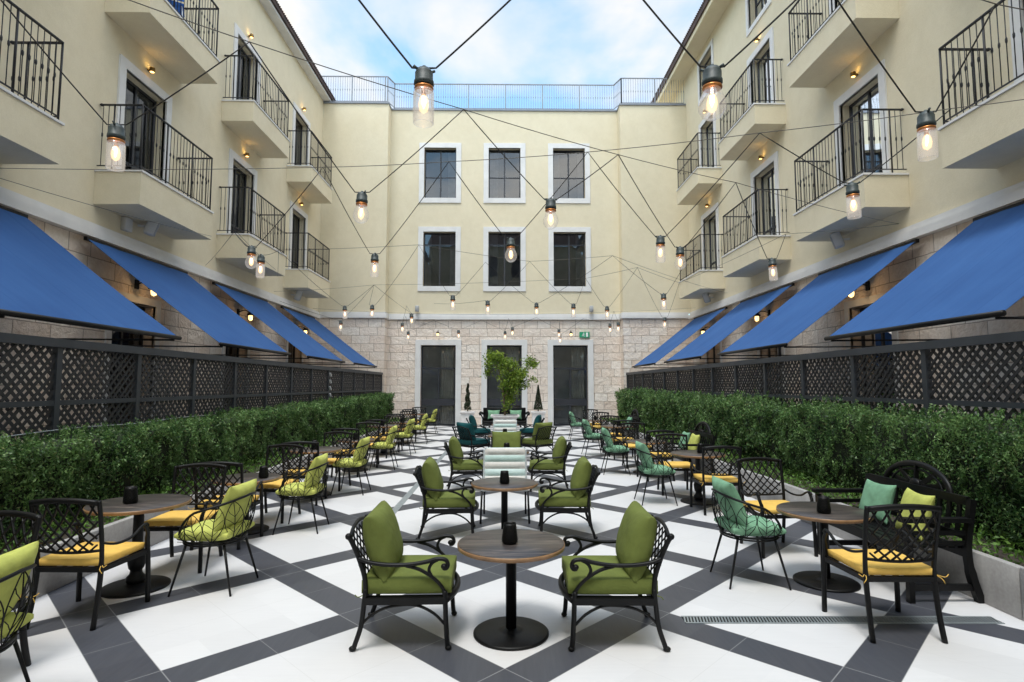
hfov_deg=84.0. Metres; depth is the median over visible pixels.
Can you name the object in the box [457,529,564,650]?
cafe table
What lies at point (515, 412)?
throw pillow
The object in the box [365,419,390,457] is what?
lattice chair
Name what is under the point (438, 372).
glass door
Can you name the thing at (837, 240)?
wall speaker
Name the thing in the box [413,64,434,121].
hanging lamp
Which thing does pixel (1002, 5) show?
support wire
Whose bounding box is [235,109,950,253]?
lamp cable
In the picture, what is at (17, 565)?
wire tub chair
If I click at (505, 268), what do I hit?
window
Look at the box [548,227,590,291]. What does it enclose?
window
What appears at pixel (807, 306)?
awning
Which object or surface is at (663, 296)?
hanging lamp
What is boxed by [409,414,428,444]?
wire tub chair
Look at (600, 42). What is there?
sky
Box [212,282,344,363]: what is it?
awning
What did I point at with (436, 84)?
roof balustrade
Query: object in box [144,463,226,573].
lattice chair
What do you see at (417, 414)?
cafe table
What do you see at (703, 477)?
lattice chair
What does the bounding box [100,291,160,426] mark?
terrace door
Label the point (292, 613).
ground
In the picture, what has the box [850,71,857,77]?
wall light
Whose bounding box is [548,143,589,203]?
window
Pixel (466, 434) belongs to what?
lounge armchair
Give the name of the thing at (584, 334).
exit sign
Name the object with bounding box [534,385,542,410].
topiary
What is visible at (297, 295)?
wall speaker
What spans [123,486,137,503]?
candle holder
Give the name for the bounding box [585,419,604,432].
cafe table
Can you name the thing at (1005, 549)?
ground cover plants
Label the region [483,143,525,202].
window
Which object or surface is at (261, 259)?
hanging lamp
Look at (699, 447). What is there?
candle holder
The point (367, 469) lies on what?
cafe table
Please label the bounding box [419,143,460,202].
window
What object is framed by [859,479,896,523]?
throw pillow
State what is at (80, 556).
lattice chair
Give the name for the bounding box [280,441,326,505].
lattice chair
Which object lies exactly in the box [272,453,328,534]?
wire tub chair
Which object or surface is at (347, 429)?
lattice chair
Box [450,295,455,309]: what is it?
hanging lamp
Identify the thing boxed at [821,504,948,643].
lattice chair
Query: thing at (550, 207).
hanging lamp
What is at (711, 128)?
balcony door
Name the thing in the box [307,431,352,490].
lattice chair
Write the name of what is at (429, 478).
lounge armchair
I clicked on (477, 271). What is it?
lamp cable
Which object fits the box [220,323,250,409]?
terrace door
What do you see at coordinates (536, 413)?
stone pedestal planter
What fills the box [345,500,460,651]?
lounge armchair
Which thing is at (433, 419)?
wire tub chair
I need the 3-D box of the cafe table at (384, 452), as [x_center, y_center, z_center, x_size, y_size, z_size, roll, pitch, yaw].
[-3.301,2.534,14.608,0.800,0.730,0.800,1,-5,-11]
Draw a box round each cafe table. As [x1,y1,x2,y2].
[83,494,191,598]
[213,473,280,535]
[290,446,341,497]
[337,438,374,471]
[368,424,399,454]
[390,421,410,443]
[405,413,424,433]
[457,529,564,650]
[471,477,537,528]
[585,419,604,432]
[601,425,632,455]
[626,439,664,473]
[670,450,725,505]
[776,501,873,592]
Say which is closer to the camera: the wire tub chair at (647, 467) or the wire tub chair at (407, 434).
the wire tub chair at (647, 467)
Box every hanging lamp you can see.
[106,120,125,160]
[247,245,256,264]
[256,254,264,272]
[353,190,367,222]
[370,305,373,314]
[371,253,378,271]
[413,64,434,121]
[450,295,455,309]
[485,300,489,310]
[506,237,514,257]
[543,197,556,224]
[571,303,575,313]
[655,235,665,259]
[661,293,666,305]
[676,246,683,265]
[698,63,726,117]
[768,258,776,280]
[844,181,860,218]
[916,107,937,160]
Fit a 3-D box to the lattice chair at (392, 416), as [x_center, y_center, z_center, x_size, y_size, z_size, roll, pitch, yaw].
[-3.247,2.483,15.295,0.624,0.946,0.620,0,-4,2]
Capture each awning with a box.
[0,205,181,340]
[83,236,290,355]
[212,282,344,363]
[280,306,376,367]
[632,307,727,367]
[664,283,794,363]
[717,239,918,355]
[824,200,1023,340]
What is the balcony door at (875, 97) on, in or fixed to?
in the hotel wing at (796, 64)
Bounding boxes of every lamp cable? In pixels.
[0,0,785,258]
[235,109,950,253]
[282,243,696,305]
[283,285,373,320]
[358,0,510,68]
[378,288,617,334]
[434,264,678,314]
[642,0,996,112]
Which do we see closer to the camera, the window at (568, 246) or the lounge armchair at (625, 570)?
the lounge armchair at (625, 570)
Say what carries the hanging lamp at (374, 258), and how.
hanging from the lamp cable at (604, 174)
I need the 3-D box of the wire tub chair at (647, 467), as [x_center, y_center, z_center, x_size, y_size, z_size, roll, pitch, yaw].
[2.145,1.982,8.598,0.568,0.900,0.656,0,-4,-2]
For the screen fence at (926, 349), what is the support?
on the ground
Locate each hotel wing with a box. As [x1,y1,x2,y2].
[0,0,335,439]
[651,0,1023,423]
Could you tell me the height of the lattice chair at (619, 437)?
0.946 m
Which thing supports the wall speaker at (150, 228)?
attached to the hotel wing at (220, 120)
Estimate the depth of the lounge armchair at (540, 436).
13.55 m
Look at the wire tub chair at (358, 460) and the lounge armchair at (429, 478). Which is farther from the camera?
the wire tub chair at (358, 460)
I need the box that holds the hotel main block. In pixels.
[316,101,691,425]
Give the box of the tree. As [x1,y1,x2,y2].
[480,347,539,415]
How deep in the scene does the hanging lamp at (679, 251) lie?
9.30 m
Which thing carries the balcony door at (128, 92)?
in the hotel wing at (220, 120)
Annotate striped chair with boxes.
[480,448,529,523]
[493,420,516,431]
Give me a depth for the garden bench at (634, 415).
16.90 m
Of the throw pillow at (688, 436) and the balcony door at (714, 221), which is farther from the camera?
the balcony door at (714, 221)
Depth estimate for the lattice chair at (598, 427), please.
17.62 m
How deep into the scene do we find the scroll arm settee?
21.38 m
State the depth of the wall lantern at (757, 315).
17.27 m
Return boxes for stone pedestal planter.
[460,411,474,422]
[531,411,545,427]
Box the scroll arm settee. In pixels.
[479,408,529,426]
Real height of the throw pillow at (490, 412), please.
0.349 m
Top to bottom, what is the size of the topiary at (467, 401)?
1.157 m
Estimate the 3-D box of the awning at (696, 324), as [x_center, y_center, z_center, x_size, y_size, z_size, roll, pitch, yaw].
[6.368,-0.052,21.875,2.772,2.084,3.450,0,-4,-1]
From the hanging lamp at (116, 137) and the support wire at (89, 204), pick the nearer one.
the hanging lamp at (116, 137)
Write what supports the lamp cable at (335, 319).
hanging from the support wire at (623, 270)
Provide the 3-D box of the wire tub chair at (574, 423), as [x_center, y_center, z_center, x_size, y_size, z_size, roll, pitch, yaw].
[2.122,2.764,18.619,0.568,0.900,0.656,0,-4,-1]
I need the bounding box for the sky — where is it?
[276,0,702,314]
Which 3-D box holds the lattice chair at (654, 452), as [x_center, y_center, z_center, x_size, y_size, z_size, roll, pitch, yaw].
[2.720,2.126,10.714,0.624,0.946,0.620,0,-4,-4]
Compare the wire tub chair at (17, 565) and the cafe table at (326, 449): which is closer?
the wire tub chair at (17, 565)
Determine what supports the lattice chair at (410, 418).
on the ground
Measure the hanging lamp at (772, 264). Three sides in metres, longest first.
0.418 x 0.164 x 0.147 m
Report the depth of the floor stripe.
9.15 m
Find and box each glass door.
[415,340,460,425]
[481,340,526,425]
[548,340,593,425]
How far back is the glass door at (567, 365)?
25.30 m
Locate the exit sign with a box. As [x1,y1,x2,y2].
[579,332,589,337]
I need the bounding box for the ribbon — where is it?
[329,373,331,396]
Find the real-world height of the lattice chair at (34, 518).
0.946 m
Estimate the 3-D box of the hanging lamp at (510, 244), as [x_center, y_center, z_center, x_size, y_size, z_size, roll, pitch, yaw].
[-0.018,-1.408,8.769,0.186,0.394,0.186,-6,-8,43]
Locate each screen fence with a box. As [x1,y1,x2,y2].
[0,332,382,446]
[626,331,1023,423]
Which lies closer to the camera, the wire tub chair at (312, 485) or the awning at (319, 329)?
the wire tub chair at (312, 485)
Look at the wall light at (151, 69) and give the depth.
12.76 m
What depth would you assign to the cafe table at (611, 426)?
14.31 m
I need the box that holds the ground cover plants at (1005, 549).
[602,417,1023,566]
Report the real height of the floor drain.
0.006 m
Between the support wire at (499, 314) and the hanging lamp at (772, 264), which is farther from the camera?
the support wire at (499, 314)
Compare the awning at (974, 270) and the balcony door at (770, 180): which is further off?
the balcony door at (770, 180)
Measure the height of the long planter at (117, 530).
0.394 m
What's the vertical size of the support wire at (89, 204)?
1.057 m
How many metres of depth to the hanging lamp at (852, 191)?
6.34 m
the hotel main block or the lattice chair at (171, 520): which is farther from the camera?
the hotel main block
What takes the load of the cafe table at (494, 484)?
on the ground
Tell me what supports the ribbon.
attached to the screen fence at (56, 385)
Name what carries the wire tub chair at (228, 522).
on the ground
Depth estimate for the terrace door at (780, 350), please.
17.50 m
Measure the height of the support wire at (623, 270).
0.567 m
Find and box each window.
[417,226,460,290]
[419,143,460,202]
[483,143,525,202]
[483,227,525,290]
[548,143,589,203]
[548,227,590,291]
[697,38,713,106]
[745,0,771,36]
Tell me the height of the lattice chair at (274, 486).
0.946 m
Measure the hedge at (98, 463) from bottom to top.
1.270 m
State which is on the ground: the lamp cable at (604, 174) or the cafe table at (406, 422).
the cafe table at (406, 422)
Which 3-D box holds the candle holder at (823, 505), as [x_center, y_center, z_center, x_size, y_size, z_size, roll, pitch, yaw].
[2.748,1.444,5.017,0.116,0.140,0.115,-4,-6,44]
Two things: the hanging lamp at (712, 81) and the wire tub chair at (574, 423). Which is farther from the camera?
the wire tub chair at (574, 423)
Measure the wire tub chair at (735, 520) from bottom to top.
0.900 m
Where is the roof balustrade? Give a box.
[322,76,683,109]
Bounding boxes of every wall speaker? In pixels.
[138,221,159,236]
[291,291,302,300]
[702,293,712,302]
[830,232,849,248]
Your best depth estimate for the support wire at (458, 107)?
5.72 m
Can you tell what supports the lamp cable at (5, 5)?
hanging from the support wire at (458, 107)
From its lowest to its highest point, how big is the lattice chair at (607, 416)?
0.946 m
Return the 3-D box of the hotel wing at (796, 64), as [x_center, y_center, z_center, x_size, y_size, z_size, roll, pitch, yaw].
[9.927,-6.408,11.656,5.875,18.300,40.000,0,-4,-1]
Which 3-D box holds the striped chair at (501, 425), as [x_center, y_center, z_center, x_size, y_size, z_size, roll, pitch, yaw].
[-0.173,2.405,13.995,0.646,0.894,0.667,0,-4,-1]
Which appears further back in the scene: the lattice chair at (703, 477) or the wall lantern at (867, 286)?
the wall lantern at (867, 286)
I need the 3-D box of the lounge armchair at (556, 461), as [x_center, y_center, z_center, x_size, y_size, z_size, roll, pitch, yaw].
[0.639,2.084,9.726,0.760,0.871,0.629,0,-4,3]
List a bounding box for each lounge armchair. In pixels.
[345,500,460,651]
[413,457,478,538]
[444,436,482,488]
[452,422,489,456]
[466,415,491,444]
[490,431,522,447]
[519,415,544,437]
[521,422,556,454]
[527,436,572,491]
[535,456,600,538]
[558,501,673,651]
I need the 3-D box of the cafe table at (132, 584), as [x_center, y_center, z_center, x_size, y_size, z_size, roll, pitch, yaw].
[-3.283,1.783,4.987,0.800,0.730,0.800,0,-4,4]
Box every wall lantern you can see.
[134,279,156,295]
[237,309,253,320]
[753,310,769,320]
[849,281,869,297]
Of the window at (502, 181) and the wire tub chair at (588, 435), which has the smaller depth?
the wire tub chair at (588, 435)
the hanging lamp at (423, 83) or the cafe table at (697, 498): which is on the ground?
the cafe table at (697, 498)
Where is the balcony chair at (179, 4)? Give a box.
[168,0,184,16]
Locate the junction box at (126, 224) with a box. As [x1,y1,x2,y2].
[121,217,132,231]
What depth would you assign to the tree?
19.01 m
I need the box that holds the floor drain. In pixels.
[681,616,1004,623]
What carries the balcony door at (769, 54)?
in the hotel wing at (796, 64)
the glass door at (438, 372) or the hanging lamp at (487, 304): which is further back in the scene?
the glass door at (438, 372)
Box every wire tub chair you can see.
[0,541,38,681]
[167,479,258,596]
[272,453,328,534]
[330,436,370,495]
[369,425,398,469]
[391,418,415,454]
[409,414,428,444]
[422,409,437,432]
[568,411,584,439]
[581,419,602,455]
[600,427,629,474]
[634,441,677,505]
[710,476,791,590]
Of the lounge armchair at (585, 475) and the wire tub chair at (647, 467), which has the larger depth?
the wire tub chair at (647, 467)
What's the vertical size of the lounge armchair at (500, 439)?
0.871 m
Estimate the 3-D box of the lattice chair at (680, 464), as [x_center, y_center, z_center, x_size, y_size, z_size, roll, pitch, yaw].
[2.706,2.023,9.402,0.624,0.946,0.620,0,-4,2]
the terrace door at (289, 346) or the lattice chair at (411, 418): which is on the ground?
the lattice chair at (411, 418)
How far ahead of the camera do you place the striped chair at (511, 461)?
7.83 m
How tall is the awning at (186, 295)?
2.084 m
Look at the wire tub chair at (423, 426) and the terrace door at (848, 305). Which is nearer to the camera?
the terrace door at (848, 305)
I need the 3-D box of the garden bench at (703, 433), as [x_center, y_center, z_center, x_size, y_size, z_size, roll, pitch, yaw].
[3.464,2.110,11.163,0.663,1.057,1.395,0,-4,-1]
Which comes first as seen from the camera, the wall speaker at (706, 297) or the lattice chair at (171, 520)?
the lattice chair at (171, 520)
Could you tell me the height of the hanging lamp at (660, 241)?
0.419 m
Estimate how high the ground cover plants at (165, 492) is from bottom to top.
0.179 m
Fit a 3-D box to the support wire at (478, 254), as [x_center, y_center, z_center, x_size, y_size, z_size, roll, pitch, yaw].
[0.730,-1.886,15.625,15.366,0.707,7.232,1,-5,-9]
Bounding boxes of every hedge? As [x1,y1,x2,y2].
[0,392,394,545]
[614,386,1023,550]
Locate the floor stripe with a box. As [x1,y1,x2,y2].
[393,451,446,513]
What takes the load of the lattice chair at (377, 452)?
on the ground
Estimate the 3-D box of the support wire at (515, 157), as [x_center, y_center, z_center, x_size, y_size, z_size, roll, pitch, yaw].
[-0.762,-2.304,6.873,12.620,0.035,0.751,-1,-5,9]
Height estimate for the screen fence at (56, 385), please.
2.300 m
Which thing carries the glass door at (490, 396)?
in the hotel main block
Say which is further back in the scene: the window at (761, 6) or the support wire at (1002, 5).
the window at (761, 6)
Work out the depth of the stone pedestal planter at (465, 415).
23.15 m
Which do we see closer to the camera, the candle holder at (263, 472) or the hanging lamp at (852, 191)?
the hanging lamp at (852, 191)
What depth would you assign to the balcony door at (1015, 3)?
8.90 m
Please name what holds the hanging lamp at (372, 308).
hanging from the lamp cable at (477, 271)
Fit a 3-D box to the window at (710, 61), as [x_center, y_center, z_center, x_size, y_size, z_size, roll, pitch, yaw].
[7.898,-10.727,22.831,0.310,1.870,1.740,0,-4,-1]
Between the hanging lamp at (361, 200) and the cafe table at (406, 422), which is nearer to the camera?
the hanging lamp at (361, 200)
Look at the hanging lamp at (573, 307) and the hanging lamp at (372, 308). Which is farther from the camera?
the hanging lamp at (372, 308)
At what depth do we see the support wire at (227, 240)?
11.83 m
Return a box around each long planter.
[1,419,409,600]
[596,418,1023,619]
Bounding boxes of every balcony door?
[113,54,172,184]
[226,148,257,235]
[231,22,261,104]
[288,201,307,268]
[291,101,310,164]
[698,109,716,166]
[701,202,719,269]
[747,26,775,106]
[750,151,780,237]
[829,0,835,14]
[833,59,890,187]
[1008,0,1023,82]
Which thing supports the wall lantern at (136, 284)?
attached to the hotel wing at (220, 120)
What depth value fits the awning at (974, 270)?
7.96 m
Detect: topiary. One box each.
[464,383,471,410]
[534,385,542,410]
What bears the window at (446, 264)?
in the hotel main block
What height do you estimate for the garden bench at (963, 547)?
1.057 m
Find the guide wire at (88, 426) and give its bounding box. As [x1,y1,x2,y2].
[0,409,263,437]
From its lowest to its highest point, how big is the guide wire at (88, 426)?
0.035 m
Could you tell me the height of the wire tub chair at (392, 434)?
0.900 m
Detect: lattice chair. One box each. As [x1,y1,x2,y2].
[0,510,42,666]
[26,498,150,630]
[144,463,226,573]
[188,461,263,550]
[243,444,303,523]
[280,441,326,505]
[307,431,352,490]
[330,428,365,477]
[351,422,379,467]
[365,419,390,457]
[378,415,403,451]
[386,414,408,445]
[397,411,416,441]
[402,409,420,435]
[410,407,425,431]
[583,409,601,432]
[588,412,609,441]
[600,415,624,452]
[609,420,635,459]
[621,422,654,468]
[637,430,674,481]
[656,433,694,495]
[690,445,744,514]
[736,457,817,557]
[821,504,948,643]
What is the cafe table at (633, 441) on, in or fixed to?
on the ground
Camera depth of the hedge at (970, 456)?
7.32 m
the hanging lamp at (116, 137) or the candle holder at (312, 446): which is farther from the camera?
the candle holder at (312, 446)
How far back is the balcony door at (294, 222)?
22.39 m
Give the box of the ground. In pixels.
[0,423,1023,681]
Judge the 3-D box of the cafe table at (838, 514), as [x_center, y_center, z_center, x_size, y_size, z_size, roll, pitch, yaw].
[2.806,1.840,5.107,0.770,0.635,0.770,0,-4,6]
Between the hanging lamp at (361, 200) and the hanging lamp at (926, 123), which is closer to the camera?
the hanging lamp at (926, 123)
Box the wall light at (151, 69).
[147,66,154,72]
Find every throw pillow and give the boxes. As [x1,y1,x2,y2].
[488,410,499,418]
[510,410,521,418]
[679,431,690,448]
[688,433,699,449]
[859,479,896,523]
[895,488,934,540]
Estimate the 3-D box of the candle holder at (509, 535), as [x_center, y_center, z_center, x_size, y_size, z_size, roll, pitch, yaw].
[-0.016,1.369,4.056,0.115,0.140,0.115,-3,-5,31]
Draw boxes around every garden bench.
[610,409,639,444]
[662,421,715,480]
[811,460,984,603]
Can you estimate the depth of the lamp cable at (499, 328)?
22.53 m
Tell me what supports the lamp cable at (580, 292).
hanging from the support wire at (623, 270)
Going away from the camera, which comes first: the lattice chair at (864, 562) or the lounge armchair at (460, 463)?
the lattice chair at (864, 562)
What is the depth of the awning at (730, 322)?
16.89 m
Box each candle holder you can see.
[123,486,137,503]
[258,466,268,477]
[311,440,317,449]
[499,470,509,483]
[502,521,517,544]
[697,443,704,452]
[816,496,830,513]
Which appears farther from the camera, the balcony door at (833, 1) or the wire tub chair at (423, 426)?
the wire tub chair at (423, 426)
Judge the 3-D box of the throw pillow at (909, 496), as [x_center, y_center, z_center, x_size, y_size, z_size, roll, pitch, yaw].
[3.538,1.514,5.001,0.196,0.380,0.400,0,-4,6]
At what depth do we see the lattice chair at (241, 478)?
6.15 m
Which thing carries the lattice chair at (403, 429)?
on the ground
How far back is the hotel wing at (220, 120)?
13.20 m
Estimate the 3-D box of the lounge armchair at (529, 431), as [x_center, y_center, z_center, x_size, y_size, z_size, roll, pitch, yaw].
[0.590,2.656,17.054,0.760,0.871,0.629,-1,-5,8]
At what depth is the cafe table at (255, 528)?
6.86 m
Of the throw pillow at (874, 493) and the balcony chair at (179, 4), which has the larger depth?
the balcony chair at (179, 4)
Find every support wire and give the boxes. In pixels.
[0,99,1023,169]
[0,178,208,235]
[129,0,897,223]
[207,230,275,269]
[278,245,725,292]
[297,224,894,290]
[313,308,685,314]
[982,0,1023,9]
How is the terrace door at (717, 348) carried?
in the hotel wing at (796, 64)
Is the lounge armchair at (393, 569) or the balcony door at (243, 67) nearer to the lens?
the lounge armchair at (393, 569)
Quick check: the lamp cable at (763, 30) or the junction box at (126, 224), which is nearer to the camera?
the lamp cable at (763, 30)
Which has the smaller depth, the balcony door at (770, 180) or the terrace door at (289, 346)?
the balcony door at (770, 180)
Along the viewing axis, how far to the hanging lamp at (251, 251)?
9.24 m
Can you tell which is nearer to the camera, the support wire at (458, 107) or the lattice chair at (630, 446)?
the support wire at (458, 107)
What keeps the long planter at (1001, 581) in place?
on the ground
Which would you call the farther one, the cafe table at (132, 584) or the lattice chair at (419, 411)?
the lattice chair at (419, 411)
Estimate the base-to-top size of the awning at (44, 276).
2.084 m
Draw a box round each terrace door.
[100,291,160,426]
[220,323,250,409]
[285,340,302,401]
[705,341,722,392]
[756,323,785,401]
[844,292,901,413]
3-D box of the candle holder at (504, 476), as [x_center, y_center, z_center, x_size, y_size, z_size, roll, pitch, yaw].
[-0.086,1.561,6.518,0.115,0.140,0.116,2,-5,-26]
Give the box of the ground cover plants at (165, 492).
[0,417,406,552]
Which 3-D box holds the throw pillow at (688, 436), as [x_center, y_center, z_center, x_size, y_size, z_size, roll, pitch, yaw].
[3.480,2.013,11.472,0.189,0.361,0.380,0,-4,-1]
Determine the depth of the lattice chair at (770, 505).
6.36 m
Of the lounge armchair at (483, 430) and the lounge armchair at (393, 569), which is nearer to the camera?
the lounge armchair at (393, 569)
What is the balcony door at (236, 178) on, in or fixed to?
in the hotel wing at (220, 120)
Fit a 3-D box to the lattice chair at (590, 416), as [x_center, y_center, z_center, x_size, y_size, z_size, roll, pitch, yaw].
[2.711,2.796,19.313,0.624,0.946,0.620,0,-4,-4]
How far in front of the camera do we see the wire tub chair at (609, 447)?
11.26 m
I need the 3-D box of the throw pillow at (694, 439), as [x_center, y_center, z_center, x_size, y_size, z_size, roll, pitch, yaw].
[3.465,1.966,10.873,0.192,0.380,0.400,0,-4,-1]
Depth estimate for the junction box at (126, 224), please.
11.96 m
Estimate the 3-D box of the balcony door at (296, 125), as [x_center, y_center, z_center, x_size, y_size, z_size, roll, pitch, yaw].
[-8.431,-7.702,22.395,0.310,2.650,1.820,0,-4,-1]

